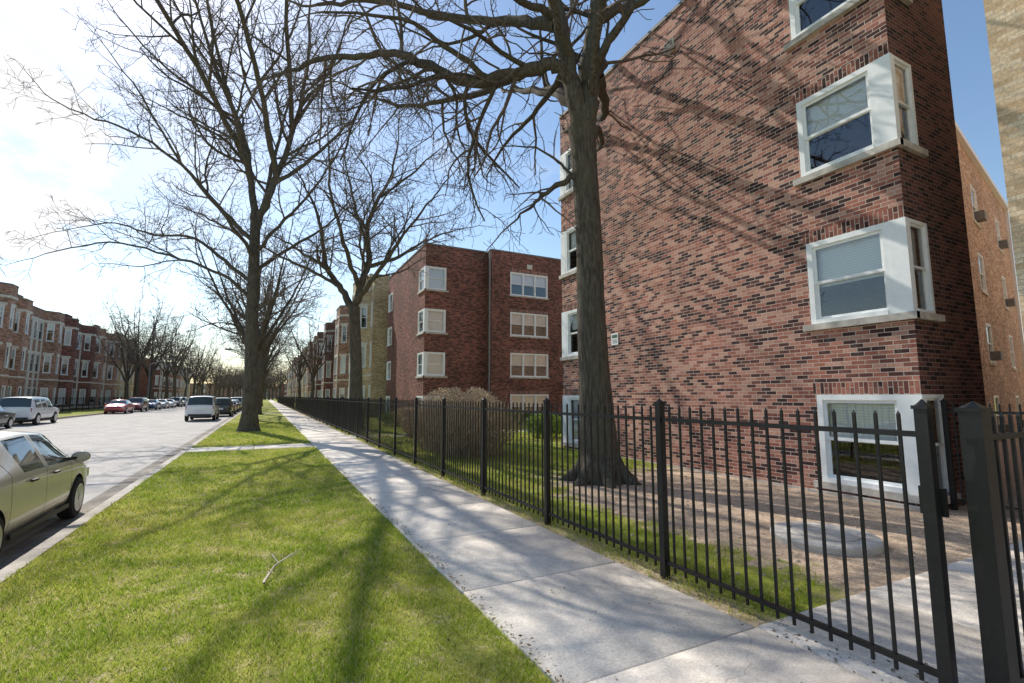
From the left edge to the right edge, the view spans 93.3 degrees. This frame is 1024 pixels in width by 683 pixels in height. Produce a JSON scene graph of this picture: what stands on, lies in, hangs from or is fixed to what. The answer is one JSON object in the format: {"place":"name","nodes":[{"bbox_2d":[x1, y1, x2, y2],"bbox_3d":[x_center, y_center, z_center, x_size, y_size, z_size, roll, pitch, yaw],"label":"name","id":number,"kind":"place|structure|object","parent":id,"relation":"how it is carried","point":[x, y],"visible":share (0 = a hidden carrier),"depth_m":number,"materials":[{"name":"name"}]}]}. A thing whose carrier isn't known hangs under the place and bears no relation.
{"place":"outdoors","nodes":[
{"label":"outdoors","id":0,"kind":"place"},
{"bbox_2d":[6,313,53,396],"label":"window blinds","id":1,"kind":"object","parent":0,"point":[47,360],"depth_m":48.90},
{"bbox_2d":[58,329,89,402],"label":"window blinds","id":2,"kind":"object","parent":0,"point":[67,338],"depth_m":54.45,"materials":[{"name":"white fabric"}]},
{"bbox_2d":[91,339,113,400],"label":"window blinds","id":3,"kind":"object","parent":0,"point":[107,392],"depth_m":68.73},
{"bbox_2d":[0,406,236,553],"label":"road","id":4,"kind":"structure","parent":0,"point":[120,447],"depth_m":19.89,"materials":[{"name":"grey asphalt"}]},
{"bbox_2d":[0,406,15,427],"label":"parked car","id":5,"kind":"object","parent":4,"relation":"on","point":[7,419],"visible":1,"depth_m":26.00,"materials":[{"name":"paint"}]},
{"bbox_2d":[0,396,59,425],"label":"parked suv","id":6,"kind":"object","parent":4,"relation":"on","point":[34,410],"visible":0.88,"depth_m":28.86,"materials":[{"name":"white paint"}]},
{"bbox_2d":[0,430,90,551],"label":"parked car","id":7,"kind":"object","parent":4,"relation":"on","point":[43,478],"visible":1,"depth_m":5.78,"materials":[{"name":"beige paint"}]},
{"bbox_2d":[104,399,134,413],"bbox_3d":[-39.892,6.599,49.189,2.176,1.425,4.392,3,-7,-27],"label":"parked car","id":8,"kind":"object","parent":4,"relation":"on","point":[119,405],"visible":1,"depth_m":48.00,"materials":[{"name":"red paint"}]},
{"bbox_2d":[0,405,241,569],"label":"gutter","id":9,"kind":"object","parent":4,"relation":"on","point":[16,551],"depth_m":7.39,"materials":[{"name":"grey concrete"}]},
{"bbox_2d":[0,410,241,582],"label":"kerb","id":10,"kind":"structure","parent":4,"relation":"on","point":[42,547],"depth_m":6.23,"materials":[{"name":"concrete"}]},
{"bbox_2d":[128,397,148,411],"bbox_3d":[-43.131,7.194,55.527,2.079,1.672,4.342,3,-7,-27],"label":"parked suv","id":11,"kind":"object","parent":4,"relation":"on","point":[141,404],"visible":0.6,"depth_m":54.90,"materials":[{"name":"red paint"}]},
{"bbox_2d":[148,399,160,409],"bbox_3d":[-46.983,8.215,63.029,2.042,1.338,4.123,3,-7,-27],"label":"parked car","id":12,"kind":"object","parent":4,"relation":"on","point":[154,403],"visible":0.63,"depth_m":62.15,"materials":[{"name":"blue paint"}]},
{"bbox_2d":[156,399,169,408],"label":"parked car","id":13,"kind":"object","parent":4,"relation":"on","point":[165,403],"visible":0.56,"depth_m":67.94,"materials":[{"name":"silver paint"}]},
{"bbox_2d":[163,399,176,407],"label":"parked car","id":14,"kind":"object","parent":4,"relation":"on","point":[173,402],"visible":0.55,"depth_m":73.53,"materials":[{"name":"white paint"}]},
{"bbox_2d":[170,397,182,406],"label":"parked suv","id":15,"kind":"object","parent":4,"relation":"on","point":[179,400],"visible":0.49,"depth_m":79.14,"materials":[{"name":"paint"}]},
{"bbox_2d":[184,396,221,420],"bbox_3d":[-22.718,4.859,35.614,2.260,1.818,4.720,3,-7,-27],"label":"parked suv","id":16,"kind":"object","parent":4,"relation":"on","point":[202,407],"visible":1,"depth_m":33.72,"materials":[{"name":"white paint"}]},
{"bbox_2d":[216,397,235,415],"bbox_3d":[-25.682,5.751,42.818,2.079,1.672,4.342,3,-7,-27],"label":"parked suv","id":17,"kind":"object","parent":4,"relation":"on","point":[226,407],"visible":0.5,"depth_m":41.23,"materials":[{"name":"paint"}]},
{"bbox_2d":[231,397,241,409],"bbox_3d":[-36.930,8.245,64.780,2.079,1.672,4.342,3,-7,-27],"label":"parked suv","id":18,"kind":"object","parent":4,"relation":"on","point":[237,398],"visible":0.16,"depth_m":63.21,"materials":[{"name":"white paint"}]},
{"bbox_2d":[154,361,165,398],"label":"window blinds","id":19,"kind":"object","parent":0,"point":[156,383],"depth_m":102.88,"materials":[{"name":"white fabric"}]},
{"bbox_2d":[0,399,551,682],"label":"parkway lawn","id":20,"kind":"structure","parent":0,"point":[271,412],"depth_m":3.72,"materials":[{"name":"green plant"}]},
{"bbox_2d":[47,397,153,411],"bbox_3d":[-47.967,6.966,53.690,0.078,1.675,80.078,3,-7,-27],"label":"iron fence","id":21,"kind":"object","parent":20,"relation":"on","point":[77,400],"visible":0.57,"depth_m":54.05,"materials":[{"name":"black metal"}]},
{"bbox_2d":[78,304,168,399],"bbox_3d":[-47.285,2.006,58.671,8.103,12.776,8.269,-2,-7,19],"label":"tree","id":22,"kind":"object","parent":20,"relation":"on","point":[126,378],"visible":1,"depth_m":58.90,"materials":[{"name":"brown plant"}]},
{"bbox_2d":[96,286,179,396],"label":"tree","id":23,"kind":"object","parent":20,"relation":"on","point":[136,386],"visible":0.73,"depth_m":67.58,"materials":[{"name":"brown plant"}]},
{"bbox_2d":[108,296,189,398],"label":"tree","id":24,"kind":"object","parent":20,"relation":"on","point":[165,348],"visible":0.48,"depth_m":76.47,"materials":[{"name":"brown plant"}]},
{"bbox_2d":[146,358,174,398],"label":"street lamp","id":25,"kind":"object","parent":20,"relation":"on","point":[149,376],"visible":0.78,"depth_m":68.07,"materials":[{"name":"grey metal"}]},
{"bbox_2d":[123,314,203,398],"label":"tree","id":26,"kind":"object","parent":20,"relation":"on","point":[167,372],"visible":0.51,"depth_m":86.52,"materials":[{"name":"brown plant"}]},
{"bbox_2d":[144,313,202,396],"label":"tree","id":27,"kind":"object","parent":20,"relation":"on","point":[174,372],"visible":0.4,"depth_m":96.96,"materials":[{"name":"brown plant"}]},
{"bbox_2d":[171,336,219,396],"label":"tree","id":28,"kind":"object","parent":20,"relation":"on","point":[189,370],"visible":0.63,"depth_m":108.33,"materials":[{"name":"brown plant"}]},
{"bbox_2d":[181,338,221,395],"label":"tree","id":29,"kind":"object","parent":20,"relation":"on","point":[203,379],"visible":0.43,"depth_m":138.68,"materials":[{"name":"brown plant"}]},
{"bbox_2d":[176,332,229,395],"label":"tree","id":30,"kind":"object","parent":20,"relation":"on","point":[194,383],"visible":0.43,"depth_m":123.14,"materials":[{"name":"brown plant"}]},
{"bbox_2d":[0,0,427,431],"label":"tree","id":31,"kind":"object","parent":20,"relation":"on","point":[249,420],"visible":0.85,"depth_m":22.97,"materials":[{"name":"brown plant"}]},
{"bbox_2d":[166,195,335,353],"bbox_3d":[-18.785,-2.315,34.424,10.337,15.970,10.128,-1,-7,8],"label":"tree","id":32,"kind":"object","parent":20,"relation":"on","point":[266,321],"visible":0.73,"depth_m":33.47,"materials":[{"name":"brown plant"}]},
{"bbox_2d":[203,275,301,358],"bbox_3d":[-29.505,0.094,55.040,9.244,15.817,8.227,-1,-7,10],"label":"tree","id":33,"kind":"object","parent":20,"relation":"on","point":[239,339],"visible":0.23,"depth_m":54.54,"materials":[{"name":"brown plant"}]},
{"bbox_2d":[212,300,301,371],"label":"tree","id":34,"kind":"object","parent":20,"relation":"on","point":[270,356],"visible":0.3,"depth_m":66.40,"materials":[{"name":"brown plant"}]},
{"bbox_2d":[190,217,335,413],"bbox_3d":[-22.879,-1.947,45.323,13.254,17.720,12.757,1,-7,-10],"label":"tree","id":35,"kind":"object","parent":20,"relation":"on","point":[263,353],"visible":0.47,"depth_m":44.42,"materials":[{"name":"brown plant"}]},
{"bbox_2d":[240,345,286,380],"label":"tree","id":36,"kind":"object","parent":20,"relation":"on","point":[266,375],"visible":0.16,"depth_m":111.28,"materials":[{"name":"brown plant"}]},
{"bbox_2d":[223,309,310,405],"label":"tree","id":37,"kind":"object","parent":20,"relation":"on","point":[276,352],"visible":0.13,"depth_m":80.36,"materials":[{"name":"brown plant"}]},
{"bbox_2d":[240,326,294,374],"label":"tree","id":38,"kind":"object","parent":20,"relation":"on","point":[273,359],"visible":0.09,"depth_m":94.31,"materials":[{"name":"brown plant"}]},
{"bbox_2d":[263,548,301,583],"bbox_3d":[-2.111,2.052,4.471,0.266,0.115,0.727,2,-7,-19],"label":"fallen twig","id":39,"kind":"object","parent":20,"relation":"on","point":[268,575],"visible":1,"depth_m":4.45,"materials":[{"name":"brown wood"}]},
{"bbox_2d":[318,338,330,397],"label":"window blinds","id":40,"kind":"object","parent":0,"point":[320,377],"depth_m":63.80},
{"bbox_2d":[340,326,345,394],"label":"window blinds","id":41,"kind":"object","parent":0,"point":[343,365],"depth_m":51.32,"materials":[{"name":"beige fabric"}]},
{"bbox_2d":[361,308,366,396],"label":"window blinds","id":42,"kind":"object","parent":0,"point":[363,348],"depth_m":40.54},
{"bbox_2d":[389,268,545,405],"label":"window blinds","id":43,"kind":"object","parent":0,"point":[438,326],"depth_m":31.55,"materials":[{"name":"beige fabric"}]},
{"bbox_2d":[0,0,1023,385],"label":"sky","id":44,"kind":"structure","parent":0,"point":[39,160],"materials":[{"name":"blue"}]},
{"bbox_2d":[267,399,873,682],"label":"sidewalk","id":45,"kind":"structure","parent":0,"point":[612,599],"depth_m":3.83,"materials":[{"name":"concrete"}]},
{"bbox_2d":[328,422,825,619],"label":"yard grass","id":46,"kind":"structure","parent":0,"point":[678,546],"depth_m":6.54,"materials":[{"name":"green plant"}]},
{"bbox_2d":[188,413,1023,682],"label":"entrance path","id":47,"kind":"structure","parent":0,"point":[967,637],"depth_m":3.36,"materials":[{"name":"concrete"}]},
{"bbox_2d":[2,433,927,682],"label":"leaf litter","id":48,"kind":"object","parent":47,"relation":"on","point":[520,635],"visible":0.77,"depth_m":4.18,"materials":[{"name":"brown plant"}]},
{"bbox_2d":[273,399,1023,627],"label":"yard lawn","id":49,"kind":"structure","parent":0,"point":[957,547],"depth_m":6.00,"materials":[{"name":"green plant"}]},
{"bbox_2d":[277,397,294,409],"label":"iron fence","id":50,"kind":"object","parent":49,"relation":"on","point":[289,402],"visible":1,"depth_m":74.66,"materials":[{"name":"black metal"}]},
{"bbox_2d":[277,323,315,396],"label":"tree","id":51,"kind":"object","parent":49,"relation":"on","point":[300,375],"visible":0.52,"depth_m":76.73,"materials":[{"name":"brown plant"}]},
{"bbox_2d":[276,306,345,397],"bbox_3d":[-23.641,1.986,58.054,9.468,12.657,9.112,4,-8,-33],"label":"tree","id":52,"kind":"object","parent":49,"relation":"on","point":[315,370],"visible":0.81,"depth_m":57.33,"materials":[{"name":"brown plant"}]},
{"bbox_2d":[223,82,497,426],"bbox_3d":[-7.397,-4.568,25.069,13.542,18.336,11.220,0,-6,0],"label":"tree","id":53,"kind":"object","parent":49,"relation":"on","point":[356,386],"visible":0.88,"depth_m":24.07,"materials":[{"name":"brown plant"}]},
{"bbox_2d":[399,413,428,437],"bbox_3d":[-3.612,3.293,19.228,2.066,1.011,1.994,3,-7,-27],"label":"dormant hedge","id":54,"kind":"object","parent":49,"relation":"on","point":[402,427],"visible":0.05,"depth_m":18.81,"materials":[{"name":"brown plant"}]},
{"bbox_2d":[180,0,708,488],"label":"tree","id":55,"kind":"object","parent":49,"relation":"on","point":[578,90],"visible":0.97,"depth_m":10.03,"materials":[{"name":"brown plant"}]},
{"bbox_2d":[382,386,540,458],"bbox_3d":[-1.568,2.241,13.873,4.053,1.893,5.636,3,-7,-27],"label":"dormant hedge","id":56,"kind":"object","parent":49,"relation":"on","point":[462,398],"visible":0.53,"depth_m":13.03,"materials":[{"name":"brown plant"}]},
{"bbox_2d":[500,412,530,425],"bbox_3d":[-0.200,4.261,27.150,3.424,0.875,1.922,3,-7,-27],"label":"green shrub","id":57,"kind":"object","parent":49,"relation":"on","point":[518,417],"visible":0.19,"depth_m":27.03,"materials":[{"name":"green plant"}]},
{"bbox_2d":[522,414,560,438],"bbox_3d":[1.306,3.241,18.913,2.040,1.043,2.043,3,-7,-27],"label":"green shrub","id":58,"kind":"object","parent":49,"relation":"on","point":[554,423],"visible":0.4,"depth_m":18.62,"materials":[{"name":"green plant"}]},
{"bbox_2d":[295,397,958,682],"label":"iron fence","id":59,"kind":"object","parent":49,"relation":"on","point":[344,414],"visible":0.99,"depth_m":4.07,"materials":[{"name":"black metal"}]},
{"bbox_2d":[954,401,1023,682],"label":"iron gate","id":60,"kind":"structure","parent":59,"relation":"attached to","point":[980,436],"depth_m":2.53,"materials":[{"name":"black metal"}]},
{"bbox_2d":[454,461,960,602],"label":"soil clods","id":61,"kind":"object","parent":49,"relation":"on","point":[798,560],"visible":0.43,"depth_m":6.48,"materials":[{"name":"brown soil"}]},
{"bbox_2d":[770,521,883,556],"bbox_3d":[3.515,2.213,5.445,1.080,0.132,1.080,3,-7,-27],"label":"concrete well cover","id":62,"kind":"object","parent":49,"relation":"on","point":[874,543],"visible":0.68,"depth_m":5.23,"materials":[{"name":"grey concrete"}]},
{"bbox_2d":[939,398,1023,510],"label":"iron fence","id":63,"kind":"object","parent":49,"relation":"on","point":[945,412],"visible":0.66,"depth_m":6.97,"materials":[{"name":"black metal"}]},
{"bbox_2d":[569,0,930,440],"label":"window blinds","id":64,"kind":"object","parent":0,"point":[853,257],"depth_m":8.13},
{"label":"ground","id":65,"kind":"structure","parent":0,"visible":0},
{"bbox_2d":[0,283,18,397],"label":"walls","id":66,"kind":"structure","parent":65,"relation":"on","point":[6,334],"depth_m":40.33,"materials":[{"name":"brown brick"}]},
{"bbox_2d":[0,304,14,399],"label":"window frames","id":67,"kind":"structure","parent":66,"relation":"attached to","point":[8,349],"depth_m":40.65,"materials":[{"name":"white wood"}]},
{"bbox_2d":[0,282,18,376],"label":"stone trim","id":68,"kind":"structure","parent":66,"relation":"attached to","point":[6,303],"depth_m":40.40,"materials":[{"name":"stone"}]},
{"bbox_2d":[7,298,64,403],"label":"walls","id":69,"kind":"structure","parent":65,"relation":"on","point":[20,339],"depth_m":49.35,"materials":[{"name":"brown brick"}]},
{"bbox_2d":[7,312,62,402],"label":"window frames","id":70,"kind":"structure","parent":69,"relation":"attached to","point":[57,361],"depth_m":48.42,"materials":[{"name":"white wood"}]},
{"bbox_2d":[8,294,65,396],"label":"stone trim","id":71,"kind":"structure","parent":69,"relation":"attached to","point":[35,352],"depth_m":48.07,"materials":[{"name":"stone"}]},
{"bbox_2d":[56,318,96,410],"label":"walls","id":72,"kind":"structure","parent":65,"relation":"on","point":[72,352],"depth_m":58.13,"materials":[{"name":"red brick"}]},
{"bbox_2d":[57,328,90,403],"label":"window frames","id":73,"kind":"structure","parent":72,"relation":"attached to","point":[66,369],"depth_m":58.39,"materials":[{"name":"white wood"}]},
{"bbox_2d":[56,314,96,408],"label":"stone trim","id":74,"kind":"structure","parent":72,"relation":"attached to","point":[76,328],"depth_m":58.79,"materials":[{"name":"stone"}]},
{"bbox_2d":[61,329,118,408],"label":"walls","id":75,"kind":"structure","parent":65,"relation":"on","point":[98,387],"depth_m":68.18,"materials":[{"name":"brown brick"}]},
{"bbox_2d":[90,338,114,402],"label":"window frames","id":76,"kind":"structure","parent":75,"relation":"attached to","point":[103,373],"depth_m":68.03,"materials":[{"name":"white wood"}]},
{"bbox_2d":[90,324,120,406],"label":"stone trim","id":77,"kind":"structure","parent":75,"relation":"attached to","point":[103,379],"depth_m":68.00,"materials":[{"name":"stone"}]},
{"bbox_2d":[114,335,134,398],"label":"walls","id":78,"kind":"structure","parent":65,"relation":"on","point":[118,388],"depth_m":73.83,"materials":[{"name":"beige brick"}]},
{"bbox_2d":[110,331,132,396],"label":"stone trim","id":79,"kind":"structure","parent":78,"relation":"attached to","point":[122,385],"depth_m":77.73,"materials":[{"name":"stone"}]},
{"bbox_2d":[115,346,133,399],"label":"window frames","id":80,"kind":"structure","parent":78,"relation":"attached to","point":[120,391],"depth_m":73.52,"materials":[{"name":"white wood"}]},
{"bbox_2d":[133,359,170,398],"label":"walls","id":81,"kind":"structure","parent":65,"relation":"on","point":[143,383],"depth_m":101.16,"materials":[{"name":"red brick"}]},
{"bbox_2d":[148,358,170,399],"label":"stone trim","id":82,"kind":"structure","parent":81,"relation":"attached to","point":[161,379],"depth_m":104.34,"materials":[{"name":"stone"}]},
{"bbox_2d":[154,363,169,398],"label":"window frames","id":83,"kind":"structure","parent":81,"relation":"attached to","point":[160,384],"depth_m":104.07,"materials":[{"name":"white wood"}]},
{"bbox_2d":[168,367,181,398],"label":"walls","id":84,"kind":"structure","parent":65,"relation":"on","point":[179,385],"depth_m":126.67,"materials":[{"name":"brown brick"}]},
{"bbox_2d":[74,315,291,399],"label":"distant trees","id":85,"kind":"object","parent":65,"relation":"on","point":[219,379],"visible":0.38,"depth_m":192.52,"materials":[{"name":"brown plant"}]},
{"bbox_2d":[180,372,189,397],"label":"walls","id":86,"kind":"structure","parent":65,"relation":"on","point":[183,388],"depth_m":135.31,"materials":[{"name":"beige brick"}]},
{"bbox_2d":[189,383,241,397],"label":"walls","id":87,"kind":"structure","parent":65,"relation":"on","point":[206,388],"depth_m":298.92,"materials":[{"name":"brown brick"}]},
{"bbox_2d":[263,387,278,398],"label":"walls","id":88,"kind":"structure","parent":65,"relation":"on","point":[274,397],"depth_m":352.99,"materials":[{"name":"brown brick"}]},
{"bbox_2d":[281,384,285,396],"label":"walls","id":89,"kind":"structure","parent":65,"relation":"on","point":[283,392],"depth_m":324.34,"materials":[{"name":"red brick"}]},
{"bbox_2d":[288,367,291,396],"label":"walls","id":90,"kind":"structure","parent":65,"relation":"on","point":[289,381],"depth_m":153.69,"materials":[{"name":"beige brick"}]},
{"bbox_2d":[291,358,295,396],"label":"walls","id":91,"kind":"structure","parent":65,"relation":"on","point":[292,379],"depth_m":136.63,"materials":[{"name":"beige brick"}]},
{"bbox_2d":[294,356,299,396],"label":"walls","id":92,"kind":"structure","parent":65,"relation":"on","point":[295,391],"depth_m":122.12,"materials":[{"name":"brown brick"}]},
{"bbox_2d":[302,343,308,396],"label":"walls","id":93,"kind":"structure","parent":65,"relation":"on","point":[303,391],"depth_m":97.08,"materials":[{"name":"beige brick"}]},
{"bbox_2d":[301,348,308,396],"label":"stone trim","id":94,"kind":"structure","parent":93,"relation":"attached to","point":[305,387],"depth_m":93.68,"materials":[{"name":"stone"}]},
{"bbox_2d":[307,336,316,396],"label":"walls","id":95,"kind":"structure","parent":65,"relation":"on","point":[308,378],"depth_m":83.24,"materials":[{"name":"brown brick"}]},
{"bbox_2d":[314,322,335,397],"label":"walls","id":96,"kind":"structure","parent":65,"relation":"on","point":[326,385],"depth_m":61.53,"materials":[{"name":"red brick"}]},
{"bbox_2d":[314,337,331,397],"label":"window frames","id":97,"kind":"structure","parent":96,"relation":"attached to","point":[323,370],"depth_m":61.70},
{"bbox_2d":[315,319,335,397],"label":"stone trim","id":98,"kind":"structure","parent":96,"relation":"attached to","point":[325,331],"depth_m":62.05,"materials":[{"name":"stone"}]},
{"bbox_2d":[334,306,349,398],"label":"walls","id":99,"kind":"structure","parent":65,"relation":"on","point":[343,348],"depth_m":51.43,"materials":[{"name":"brown brick"}]},
{"bbox_2d":[333,305,349,395],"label":"stone trim","id":100,"kind":"structure","parent":99,"relation":"attached to","point":[339,316],"depth_m":51.70,"materials":[{"name":"stone"}]},
{"bbox_2d":[333,325,349,398],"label":"window frames","id":101,"kind":"structure","parent":99,"relation":"attached to","point":[335,371],"depth_m":51.52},
{"bbox_2d":[353,275,389,416],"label":"walls","id":102,"kind":"structure","parent":65,"relation":"on","point":[376,334],"depth_m":39.82,"materials":[{"name":"beige brick"}]},
{"bbox_2d":[360,305,372,406],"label":"window frames","id":103,"kind":"structure","parent":102,"relation":"attached to","point":[361,317],"depth_m":40.34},
{"bbox_2d":[348,273,390,407],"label":"stone trim","id":104,"kind":"structure","parent":102,"relation":"attached to","point":[370,275],"depth_m":40.76,"materials":[{"name":"stone"}]},
{"bbox_2d":[386,244,562,420],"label":"walls","id":105,"kind":"structure","parent":65,"relation":"on","point":[462,345],"depth_m":31.41,"materials":[{"name":"red brick"}]},
{"bbox_2d":[386,249,548,418],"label":"window frames","id":106,"kind":"structure","parent":105,"relation":"attached to","point":[425,325],"depth_m":31.13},
{"bbox_2d":[389,243,562,393],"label":"stone trim","id":107,"kind":"structure","parent":105,"relation":"attached to","point":[529,312],"depth_m":31.87,"materials":[{"name":"stone"}]},
{"bbox_2d":[560,0,1023,507],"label":"walls","id":108,"kind":"structure","parent":65,"relation":"on","point":[710,214],"depth_m":9.87,"materials":[{"name":"red brick"}]},
{"bbox_2d":[611,333,618,344],"bbox_3d":[2.820,-0.064,13.263,0.017,0.320,0.280,3,-7,-27],"label":"wall sign","id":109,"kind":"object","parent":108,"relation":"attached to","point":[614,338],"visible":1,"depth_m":13.26,"materials":[{"name":"white paint"}]},
{"bbox_2d":[558,0,1023,510],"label":"stone trim","id":110,"kind":"structure","parent":108,"relation":"attached to","point":[893,387],"depth_m":8.14,"materials":[{"name":"stone"}]},
{"bbox_2d":[560,0,1023,494],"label":"window frames","id":111,"kind":"structure","parent":108,"relation":"attached to","point":[898,265],"depth_m":7.78,"materials":[{"name":"white wood"}]},
{"bbox_2d":[971,190,1018,432],"bbox_3d":[13.424,-1.484,16.308,21.398,9.381,9.132,3,-7,-27],"label":"window glass","id":112,"kind":"object","parent":111,"relation":"in","point":[987,328],"visible":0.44,"depth_m":18.58,"materials":[{"name":"glass"}]},
{"bbox_2d":[983,0,1023,334],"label":"walls","id":113,"kind":"structure","parent":65,"relation":"on","point":[1004,19],"depth_m":6.23,"materials":[{"name":"yellow brick"}]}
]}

